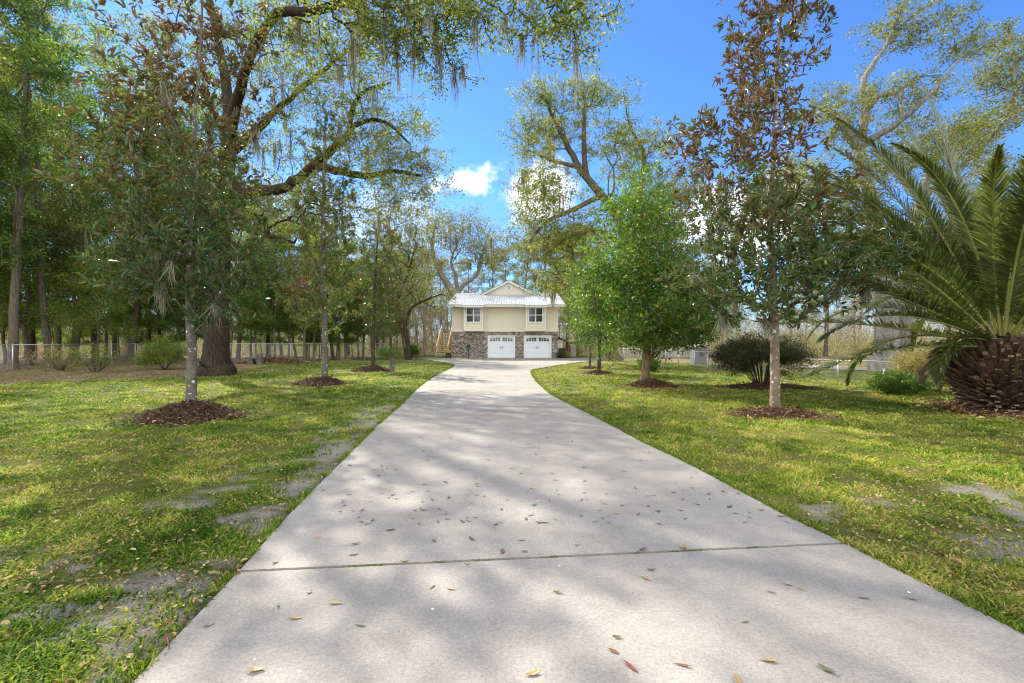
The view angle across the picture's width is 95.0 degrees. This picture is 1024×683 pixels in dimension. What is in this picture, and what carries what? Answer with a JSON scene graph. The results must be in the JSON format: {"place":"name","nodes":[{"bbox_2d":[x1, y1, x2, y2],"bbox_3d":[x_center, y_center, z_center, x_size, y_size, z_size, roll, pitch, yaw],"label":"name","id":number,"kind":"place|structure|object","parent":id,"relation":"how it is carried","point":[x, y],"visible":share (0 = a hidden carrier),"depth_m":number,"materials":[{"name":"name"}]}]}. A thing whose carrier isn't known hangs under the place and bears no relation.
{"place":"outdoors","nodes":[
{"label":"outdoors","id":0,"kind":"place"},
{"bbox_2d":[446,280,564,357],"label":"house","id":1,"kind":"structure","parent":0,"point":[508,319],"depth_m":43.70,"materials":[{"name":"paint"}]},
{"bbox_2d":[466,307,480,322],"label":"window","id":2,"kind":"structure","parent":1,"relation":"in","point":[473,314],"depth_m":43.12,"materials":[{"name":"white"}]},
{"bbox_2d":[489,336,513,357],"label":"garage door","id":3,"kind":"structure","parent":1,"relation":"in","point":[499,346],"depth_m":43.79,"materials":[{"name":"white"}]},
{"bbox_2d":[528,307,542,322],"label":"window","id":4,"kind":"structure","parent":1,"relation":"in","point":[535,314],"depth_m":43.12,"materials":[{"name":"white"}]},
{"bbox_2d":[525,336,549,357],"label":"garage door","id":5,"kind":"structure","parent":1,"relation":"in","point":[535,346],"depth_m":43.79,"materials":[{"name":"white"}]},
{"bbox_2d":[0,342,1023,682],"bbox_3d":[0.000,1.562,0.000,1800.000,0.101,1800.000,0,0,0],"label":"ground","id":6,"kind":"structure","parent":0,"point":[156,580],"depth_m":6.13,"materials":[{"name":"plant"}]},
{"bbox_2d":[0,5,28,259],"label":"woodland tree","id":7,"kind":"object","parent":6,"relation":"on","point":[4,148],"visible":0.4,"depth_m":26.23,"materials":[{"name":"green plant"}]},
{"bbox_2d":[0,52,56,305],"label":"woodland tree","id":8,"kind":"object","parent":6,"relation":"on","point":[14,148],"visible":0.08,"depth_m":31.23,"materials":[{"name":"green plant"}]},
{"bbox_2d":[0,246,64,364],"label":"understory tree","id":9,"kind":"object","parent":6,"relation":"on","point":[4,331],"visible":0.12,"depth_m":32.03,"materials":[{"name":"green plant"}]},
{"bbox_2d":[0,22,78,274],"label":"woodland tree","id":10,"kind":"object","parent":6,"relation":"on","point":[31,130],"visible":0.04,"depth_m":40.21,"materials":[{"name":"green plant"}]},
{"bbox_2d":[3,42,104,359],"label":"pine tree","id":11,"kind":"object","parent":6,"relation":"on","point":[56,332],"visible":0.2,"depth_m":40.01,"materials":[{"name":"green plant"}]},
{"bbox_2d":[18,341,90,370],"bbox_3d":[-24.347,0.804,25.339,3.223,1.667,2.534,0,0,0],"label":"shrub","id":12,"kind":"object","parent":6,"relation":"on","point":[56,354],"visible":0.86,"depth_m":25.10,"materials":[{"name":"green plant"}]},
{"bbox_2d":[0,0,111,369],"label":"woodland tree","id":13,"kind":"object","parent":6,"relation":"on","point":[39,52],"visible":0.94,"depth_m":26.06,"materials":[{"name":"green plant"}]},
{"bbox_2d":[0,197,111,365],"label":"understory tree","id":14,"kind":"object","parent":6,"relation":"on","point":[28,285],"visible":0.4,"depth_m":29.85,"materials":[{"name":"green plant"}]},
{"bbox_2d":[0,123,112,359],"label":"woodland tree","id":15,"kind":"object","parent":6,"relation":"on","point":[32,340],"visible":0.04,"depth_m":39.88,"materials":[{"name":"green plant"}]},
{"bbox_2d":[0,0,116,366],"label":"woodland tree","id":16,"kind":"object","parent":6,"relation":"on","point":[47,213],"visible":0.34,"depth_m":29.12,"materials":[{"name":"green plant"}]},
{"bbox_2d":[6,174,121,363],"bbox_3d":[-31.123,-4.814,32.895,6.222,13.220,7.320,0,0,-40],"label":"understory tree","id":17,"kind":"object","parent":6,"relation":"on","point":[60,251],"visible":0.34,"depth_m":32.52,"materials":[{"name":"green plant"}]},
{"bbox_2d":[54,320,90,347],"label":"understory tree","id":18,"kind":"object","parent":6,"relation":"on","point":[70,341],"visible":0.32,"depth_m":38.08,"materials":[{"name":"green plant"}]},
{"bbox_2d":[0,9,158,357],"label":"woodland tree","id":19,"kind":"object","parent":6,"relation":"on","point":[95,80],"visible":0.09,"depth_m":43.34,"materials":[{"name":"green plant"}]},
{"bbox_2d":[9,127,168,361],"bbox_3d":[-32.273,-7.210,36.043,9.460,17.970,8.482,0,0,-2],"label":"woodland tree","id":20,"kind":"object","parent":6,"relation":"on","point":[66,151],"visible":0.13,"depth_m":35.21,"materials":[{"name":"green plant"}]},
{"bbox_2d":[32,248,152,365],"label":"understory tree","id":21,"kind":"object","parent":6,"relation":"on","point":[83,324],"visible":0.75,"depth_m":28.86,"materials":[{"name":"green plant"}]},
{"bbox_2d":[58,342,129,371],"bbox_3d":[-21.187,0.773,23.581,2.929,1.677,2.506,0,0,0],"label":"shrub","id":22,"kind":"object","parent":6,"relation":"on","point":[96,359],"visible":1,"depth_m":23.57,"materials":[{"name":"green plant"}]},
{"bbox_2d":[56,214,152,359],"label":"understory tree","id":23,"kind":"object","parent":6,"relation":"on","point":[106,335],"visible":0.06,"depth_m":38.96,"materials":[{"name":"green plant"}]},
{"bbox_2d":[86,129,150,356],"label":"woodland tree","id":24,"kind":"object","parent":6,"relation":"on","point":[114,343],"depth_m":47.82,"materials":[{"name":"green plant"}]},
{"bbox_2d":[63,72,208,360],"bbox_3d":[-30.636,-10.653,38.932,11.288,25.004,10.471,-4,-6,41],"label":"woodland tree","id":25,"kind":"object","parent":6,"relation":"on","point":[137,308],"visible":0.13,"depth_m":38.20,"materials":[{"name":"green plant"}]},
{"bbox_2d":[105,264,175,352],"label":"understory tree","id":26,"kind":"object","parent":6,"relation":"on","point":[142,323],"visible":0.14,"depth_m":39.01,"materials":[{"name":"green plant"}]},
{"bbox_2d":[106,168,183,351],"bbox_3d":[-28.637,-6.317,37.152,4.841,16.122,5.389,0,0,-7],"label":"woodland tree","id":27,"kind":"object","parent":6,"relation":"on","point":[157,301],"visible":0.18,"depth_m":37.48,"materials":[{"name":"green plant"}]},
{"bbox_2d":[118,44,186,346],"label":"woodland tree","id":28,"kind":"object","parent":6,"relation":"on","point":[151,163],"visible":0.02,"depth_m":42.94,"materials":[{"name":"green plant"}]},
{"bbox_2d":[128,335,186,369],"bbox_3d":[-19.658,0.610,26.354,3.196,2.006,2.929,0,0,0],"label":"shrub","id":29,"kind":"object","parent":6,"relation":"on","point":[169,352],"visible":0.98,"depth_m":26.12,"materials":[{"name":"green plant"}]},
{"bbox_2d":[142,289,202,347],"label":"understory tree","id":30,"kind":"object","parent":6,"relation":"on","point":[161,321],"visible":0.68,"depth_m":37.72,"materials":[{"name":"green plant"}]},
{"bbox_2d":[87,398,263,427],"bbox_3d":[-6.711,1.380,9.570,3.678,0.481,2.687,0,0,0],"label":"mulch bed","id":31,"kind":"object","parent":6,"relation":"on","point":[185,412],"visible":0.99,"depth_m":9.28,"materials":[{"name":"wood"}]},
{"bbox_2d":[30,0,292,401],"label":"magnolia tree","id":32,"kind":"object","parent":31,"relation":"on","point":[152,257],"visible":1,"depth_m":10.40,"materials":[{"name":"green plant"}]},
{"bbox_2d":[0,343,383,370],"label":"chain link fence","id":33,"kind":"object","parent":6,"relation":"on","point":[111,346],"visible":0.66,"depth_m":35.66,"materials":[{"name":"silver metal"}]},
{"bbox_2d":[162,294,229,342],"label":"understory tree","id":34,"kind":"object","parent":6,"relation":"on","point":[198,337],"visible":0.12,"depth_m":40.40,"materials":[{"name":"green plant"}]},
{"bbox_2d":[153,59,257,340],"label":"woodland tree","id":35,"kind":"object","parent":6,"relation":"on","point":[190,130],"visible":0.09,"depth_m":40.44,"materials":[{"name":"green plant"}]},
{"bbox_2d":[202,261,265,360],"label":"understory tree","id":36,"kind":"object","parent":6,"relation":"on","point":[237,327],"visible":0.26,"depth_m":36.52,"materials":[{"name":"green plant"}]},
{"bbox_2d":[205,184,270,359],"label":"woodland tree","id":37,"kind":"object","parent":6,"relation":"on","point":[238,351],"visible":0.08,"depth_m":39.95,"materials":[{"name":"green plant"}]},
{"bbox_2d":[233,241,279,352],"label":"understory tree","id":38,"kind":"object","parent":6,"relation":"on","point":[255,308],"visible":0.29,"depth_m":37.46,"materials":[{"name":"green plant"}]},
{"bbox_2d":[232,214,303,356],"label":"woodland tree","id":39,"kind":"object","parent":6,"relation":"on","point":[268,341],"visible":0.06,"depth_m":41.92,"materials":[{"name":"green plant"}]},
{"bbox_2d":[234,234,308,356],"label":"understory tree","id":40,"kind":"object","parent":6,"relation":"on","point":[273,321],"visible":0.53,"depth_m":36.75,"materials":[{"name":"green plant"}]},
{"bbox_2d":[234,355,320,363],"bbox_3d":[-16.811,1.337,33.652,9.216,0.748,2.945,0,0,5],"label":"leaf pile","id":41,"kind":"object","parent":6,"relation":"on","point":[275,360],"visible":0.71,"depth_m":33.06,"materials":[{"name":"plant"}]},
{"bbox_2d":[262,261,313,359],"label":"understory tree","id":42,"kind":"object","parent":6,"relation":"on","point":[293,331],"visible":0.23,"depth_m":38.72,"materials":[{"name":"green plant"}]},
{"bbox_2d":[265,189,312,356],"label":"woodland tree","id":43,"kind":"object","parent":6,"relation":"on","point":[289,254],"visible":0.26,"depth_m":37.47,"materials":[{"name":"green plant"}]},
{"bbox_2d":[269,255,337,360],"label":"tree","id":44,"kind":"object","parent":6,"relation":"on","point":[304,332],"visible":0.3,"depth_m":36.26,"materials":[{"name":"green plant"}]},
{"bbox_2d":[295,297,321,358],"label":"understory tree","id":45,"kind":"object","parent":6,"relation":"on","point":[309,339],"visible":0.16,"depth_m":42.12,"materials":[{"name":"green plant"}]},
{"bbox_2d":[279,252,344,360],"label":"understory tree","id":46,"kind":"object","parent":6,"relation":"on","point":[314,327],"visible":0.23,"depth_m":37.52,"materials":[{"name":"green plant"}]},
{"bbox_2d":[273,375,356,387],"bbox_3d":[-6.756,1.425,16.711,3.296,0.443,2.640,0,0,0],"label":"mulch bed","id":47,"kind":"object","parent":6,"relation":"on","point":[318,381],"visible":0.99,"depth_m":16.59,"materials":[{"name":"wood"}]},
{"bbox_2d":[265,99,375,376],"bbox_3d":[-7.144,-3.861,18.000,3.906,10.942,3.556,0,0,0],"label":"magnolia tree","id":48,"kind":"object","parent":47,"relation":"on","point":[324,302],"visible":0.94,"depth_m":17.90,"materials":[{"name":"green plant"}]},
{"bbox_2d":[283,230,355,358],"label":"woodland tree","id":49,"kind":"object","parent":6,"relation":"on","point":[331,349],"visible":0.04,"depth_m":40.94,"materials":[{"name":"green plant"}]},
{"bbox_2d":[303,256,367,359],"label":"understory tree","id":50,"kind":"object","parent":6,"relation":"on","point":[350,305],"visible":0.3,"depth_m":39.27,"materials":[{"name":"green plant"}]},
{"bbox_2d":[321,303,359,359],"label":"understory tree","id":51,"kind":"object","parent":6,"relation":"on","point":[347,325],"visible":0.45,"depth_m":39.73,"materials":[{"name":"green plant"}]},
{"bbox_2d":[319,219,363,355],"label":"woodland tree","id":52,"kind":"object","parent":6,"relation":"on","point":[328,234],"visible":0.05,"depth_m":49.26,"materials":[{"name":"green plant"}]},
{"bbox_2d":[54,0,633,376],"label":"oak tree","id":53,"kind":"object","parent":6,"relation":"on","point":[215,359],"visible":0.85,"depth_m":17.50,"materials":[{"name":"green plant"}]},
{"bbox_2d":[327,268,370,358],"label":"rust leaved tree","id":54,"kind":"object","parent":6,"relation":"on","point":[345,354],"visible":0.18,"depth_m":40.87,"materials":[{"name":"plant"}]},
{"bbox_2d":[346,308,369,358],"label":"understory tree","id":55,"kind":"object","parent":6,"relation":"on","point":[358,336],"visible":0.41,"depth_m":41.91,"materials":[{"name":"green plant"}]},
{"bbox_2d":[348,208,385,358],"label":"woodland tree","id":56,"kind":"object","parent":6,"relation":"on","point":[363,246],"visible":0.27,"depth_m":41.91,"materials":[{"name":"green plant"}]},
{"bbox_2d":[341,364,399,371],"bbox_3d":[-7.509,1.395,24.854,3.727,0.485,2.340,0,0,0],"label":"mulch bed","id":57,"kind":"object","parent":6,"relation":"on","point":[373,368],"visible":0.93,"depth_m":24.33,"materials":[{"name":"wood"}]},
{"bbox_2d":[351,218,411,364],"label":"magnolia tree","id":58,"kind":"object","parent":57,"relation":"on","point":[372,322],"visible":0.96,"depth_m":25.16,"materials":[{"name":"green plant"}]},
{"bbox_2d":[344,230,405,355],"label":"woodland tree","id":59,"kind":"object","parent":6,"relation":"on","point":[377,341],"visible":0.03,"depth_m":51.72,"materials":[{"name":"green plant"}]},
{"bbox_2d":[356,267,402,346],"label":"understory tree","id":60,"kind":"object","parent":6,"relation":"on","point":[368,330],"visible":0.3,"depth_m":39.25,"materials":[{"name":"green plant"}]},
{"bbox_2d":[365,246,414,347],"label":"woodland tree","id":61,"kind":"object","parent":6,"relation":"on","point":[398,322],"visible":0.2,"depth_m":46.88,"materials":[{"name":"green plant"}]},
{"bbox_2d":[373,345,407,372],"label":"topiary tree","id":62,"kind":"object","parent":6,"relation":"on","point":[390,353],"visible":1,"depth_m":23.56,"materials":[{"name":"green plant"}]},
{"bbox_2d":[346,188,459,359],"bbox_3d":[-8.782,-5.660,40.177,10.877,14.652,8.383,0,0,-28],"label":"oak tree","id":63,"kind":"object","parent":6,"relation":"on","point":[409,230],"visible":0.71,"depth_m":39.84,"materials":[{"name":"green plant"}]},
{"bbox_2d":[392,234,433,341],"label":"woodland tree","id":64,"kind":"object","parent":6,"relation":"on","point":[423,279],"visible":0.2,"depth_m":58.12,"materials":[{"name":"green plant"}]},
{"bbox_2d":[401,269,435,355],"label":"bare tree","id":65,"kind":"object","parent":6,"relation":"on","point":[417,333],"visible":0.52,"depth_m":51.80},
{"bbox_2d":[405,267,447,353],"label":"bare tree","id":66,"kind":"object","parent":6,"relation":"on","point":[427,318],"visible":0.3,"depth_m":60.08,"materials":[{"name":"plant"}]},
{"bbox_2d":[409,232,450,351],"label":"bare tree","id":67,"kind":"object","parent":6,"relation":"on","point":[432,350],"visible":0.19,"depth_m":71.88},
{"bbox_2d":[422,278,449,351],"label":"bare tree","id":68,"kind":"object","parent":6,"relation":"on","point":[435,313],"visible":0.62,"depth_m":55.85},
{"bbox_2d":[436,325,451,357],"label":"wooden stairs","id":69,"kind":"structure","parent":6,"relation":"on","point":[440,336],"depth_m":46.90,"materials":[{"name":"wood"}]},
{"bbox_2d":[422,250,467,352],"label":"bare tree","id":70,"kind":"object","parent":6,"relation":"on","point":[443,315],"visible":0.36,"depth_m":63.68,"materials":[{"name":"plant"}]},
{"bbox_2d":[434,256,462,343],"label":"woodland tree","id":71,"kind":"object","parent":6,"relation":"on","point":[458,273],"visible":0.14,"depth_m":90.01,"materials":[{"name":"green plant"}]},
{"bbox_2d":[402,194,530,296],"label":"oak tree","id":72,"kind":"object","parent":6,"relation":"on","point":[481,247],"visible":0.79,"depth_m":59.23,"materials":[{"name":"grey plant"}]},
{"bbox_2d":[453,257,488,292],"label":"woodland tree","id":73,"kind":"object","parent":6,"relation":"on","point":[466,269],"visible":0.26,"depth_m":95.65,"materials":[{"name":"green plant"}]},
{"bbox_2d":[0,274,963,356],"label":"undergrowth","id":74,"kind":"object","parent":6,"relation":"on","point":[863,328],"depth_m":54.93,"materials":[{"name":"plant"}]},
{"bbox_2d":[471,258,501,291],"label":"woodland tree","id":75,"kind":"object","parent":6,"relation":"on","point":[486,278],"visible":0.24,"depth_m":84.72,"materials":[{"name":"green plant"}]},
{"bbox_2d":[486,246,533,291],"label":"woodland tree","id":76,"kind":"object","parent":6,"relation":"on","point":[506,272],"visible":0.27,"depth_m":89.87,"materials":[{"name":"green plant"}]},
{"bbox_2d":[0,363,1023,682],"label":"leaf litter","id":77,"kind":"object","parent":6,"relation":"on","point":[238,565],"visible":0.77,"depth_m":3.93,"materials":[{"name":"plant"}]},
{"bbox_2d":[507,230,549,291],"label":"woodland tree","id":78,"kind":"object","parent":6,"relation":"on","point":[528,277],"visible":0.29,"depth_m":76.53,"materials":[{"name":"green plant"}]},
{"bbox_2d":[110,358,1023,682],"bbox_3d":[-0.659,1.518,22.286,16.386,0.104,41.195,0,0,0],"label":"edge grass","id":79,"kind":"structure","parent":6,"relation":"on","point":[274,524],"depth_m":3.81,"materials":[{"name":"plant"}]},
{"bbox_2d":[546,219,594,351],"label":"woodland tree","id":80,"kind":"object","parent":6,"relation":"on","point":[563,317],"visible":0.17,"depth_m":55.98,"materials":[{"name":"green plant"}]},
{"bbox_2d":[581,369,618,374],"bbox_3d":[4.133,1.464,22.470,1.949,0.322,1.623,0,0,18],"label":"mulch bed","id":81,"kind":"object","parent":6,"relation":"on","point":[599,372],"visible":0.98,"depth_m":22.28,"materials":[{"name":"wood"}]},
{"bbox_2d":[559,277,634,370],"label":"holly tree","id":82,"kind":"object","parent":81,"relation":"on","point":[581,336],"visible":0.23,"depth_m":23.02,"materials":[{"name":"green plant"}]},
{"bbox_2d":[485,63,719,360],"bbox_3d":[7.845,-9.789,37.516,20.322,23.366,11.262,0,0,-8],"label":"oak tree","id":83,"kind":"object","parent":6,"relation":"on","point":[547,152],"visible":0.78,"depth_m":36.42,"materials":[{"name":"green plant"}]},
{"bbox_2d":[617,346,689,357],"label":"board fence","id":84,"kind":"object","parent":6,"relation":"on","point":[673,355],"visible":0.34,"depth_m":44.49,"materials":[{"name":"wood"}]},
{"bbox_2d":[616,377,697,388],"bbox_3d":[4.855,1.443,16.045,2.984,0.457,2.278,0,0,-18],"label":"mulch bed","id":85,"kind":"object","parent":6,"relation":"on","point":[653,383],"visible":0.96,"depth_m":15.74,"materials":[{"name":"wood"}]},
{"bbox_2d":[547,150,749,379],"bbox_3d":[4.763,-2.461,16.608,7.062,8.201,6.702,0,0,0],"label":"holly tree","id":86,"kind":"object","parent":85,"relation":"on","point":[643,321],"visible":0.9,"depth_m":15.86,"materials":[{"name":"green plant"}]},
{"bbox_2d":[690,344,708,364],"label":"utility box","id":87,"kind":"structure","parent":6,"relation":"on","point":[700,356],"depth_m":31.50,"materials":[{"name":"grey paint"}]},
{"bbox_2d":[696,215,750,344],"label":"woodland tree","id":88,"kind":"object","parent":6,"relation":"on","point":[707,262],"visible":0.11,"depth_m":51.97,"materials":[{"name":"green plant"}]},
{"bbox_2d":[693,380,855,392],"bbox_3d":[8.870,1.458,15.436,5.805,0.330,2.883,0,0,0],"label":"mulch bed","id":89,"kind":"object","parent":6,"relation":"on","point":[759,386],"visible":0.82,"depth_m":15.19,"materials":[{"name":"wood"}]},
{"bbox_2d":[705,325,824,383],"bbox_3d":[8.358,0.498,15.731,3.762,2.230,3.143,0,0,-25],"label":"shrub","id":90,"kind":"object","parent":89,"relation":"on","point":[744,355],"visible":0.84,"depth_m":15.44,"materials":[{"name":"green plant"}]},
{"bbox_2d":[710,403,857,421],"bbox_3d":[5.695,1.461,9.919,2.860,0.330,2.135,0,0,0],"label":"mulch bed","id":91,"kind":"object","parent":6,"relation":"on","point":[770,412],"visible":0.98,"depth_m":9.63,"materials":[{"name":"wood"}]},
{"bbox_2d":[654,0,928,405],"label":"magnolia tree","id":92,"kind":"object","parent":91,"relation":"on","point":[818,249],"visible":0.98,"depth_m":10.06,"materials":[{"name":"green plant"}]},
{"bbox_2d":[707,354,898,381],"bbox_3d":[11.913,1.160,21.510,1.262,0.980,9.987,0,0,-17],"label":"chain link fence","id":93,"kind":"object","parent":6,"relation":"on","point":[837,371],"visible":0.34,"depth_m":17.87,"materials":[{"name":"silver metal"}]},
{"bbox_2d":[790,199,866,355],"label":"woodland tree","id":94,"kind":"object","parent":6,"relation":"on","point":[825,348],"visible":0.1,"depth_m":49.89,"materials":[{"name":"green plant"}]},
{"bbox_2d":[821,269,875,352],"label":"bare tree","id":95,"kind":"object","parent":6,"relation":"on","point":[847,320],"visible":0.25,"depth_m":60.13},
{"bbox_2d":[698,0,1023,370],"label":"oak tree","id":96,"kind":"object","parent":6,"relation":"on","point":[865,116],"visible":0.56,"depth_m":24.57,"materials":[{"name":"green plant"}]},
{"bbox_2d":[862,369,935,394],"bbox_3d":[11.742,1.235,14.185,1.836,0.800,1.614,0,0,0],"label":"shrub","id":97,"kind":"object","parent":6,"relation":"on","point":[891,382],"visible":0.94,"depth_m":13.95,"materials":[{"name":"green plant"}]},
{"bbox_2d":[877,342,952,391],"bbox_3d":[13.475,0.840,14.766,3.415,1.636,2.375,0,0,0],"label":"shrub","id":98,"kind":"object","parent":6,"relation":"on","point":[906,362],"visible":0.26,"depth_m":14.70,"materials":[{"name":"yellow plant"}]},
{"bbox_2d":[917,176,982,338],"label":"woodland tree","id":99,"kind":"object","parent":6,"relation":"on","point":[978,186],"visible":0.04,"depth_m":42.42,"materials":[{"name":"green plant"}]},
{"bbox_2d":[882,28,1023,365],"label":"oak tree","id":100,"kind":"object","parent":6,"relation":"on","point":[1009,111],"visible":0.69,"depth_m":26.73,"materials":[{"name":"green plant"}]},
{"bbox_2d":[883,396,1023,424],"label":"mulch bed","id":101,"kind":"object","parent":6,"relation":"on","point":[952,405],"visible":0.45,"depth_m":10.21,"materials":[{"name":"bark mulch"},{"name":"wood chips"}]},
{"bbox_2d":[760,70,1023,411],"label":"palm tree","id":102,"kind":"object","parent":101,"relation":"on","point":[973,269],"visible":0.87,"depth_m":10.28,"materials":[{"name":"green plant"}]},
{"bbox_2d":[960,116,1023,218],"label":"woodland tree","id":103,"kind":"object","parent":6,"relation":"on","point":[1010,168],"visible":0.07,"depth_m":36.54,"materials":[{"name":"green plant"}]},
{"bbox_2d":[0,0,1023,342],"label":"sky","id":104,"kind":"structure","parent":0,"point":[673,46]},
{"bbox_2d":[240,358,841,571],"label":"driveway","id":105,"kind":"structure","parent":0,"point":[503,402],"depth_m":4.75,"materials":[{"name":"concrete"}]},
{"bbox_2d":[564,336,580,356],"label":"wooden shed","id":106,"kind":"structure","parent":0,"point":[574,350],"depth_m":47.00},
{"bbox_2d":[132,544,1023,682],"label":"driveway","id":107,"kind":"structure","parent":0,"point":[506,621],"depth_m":2.56,"materials":[{"name":"concrete"}]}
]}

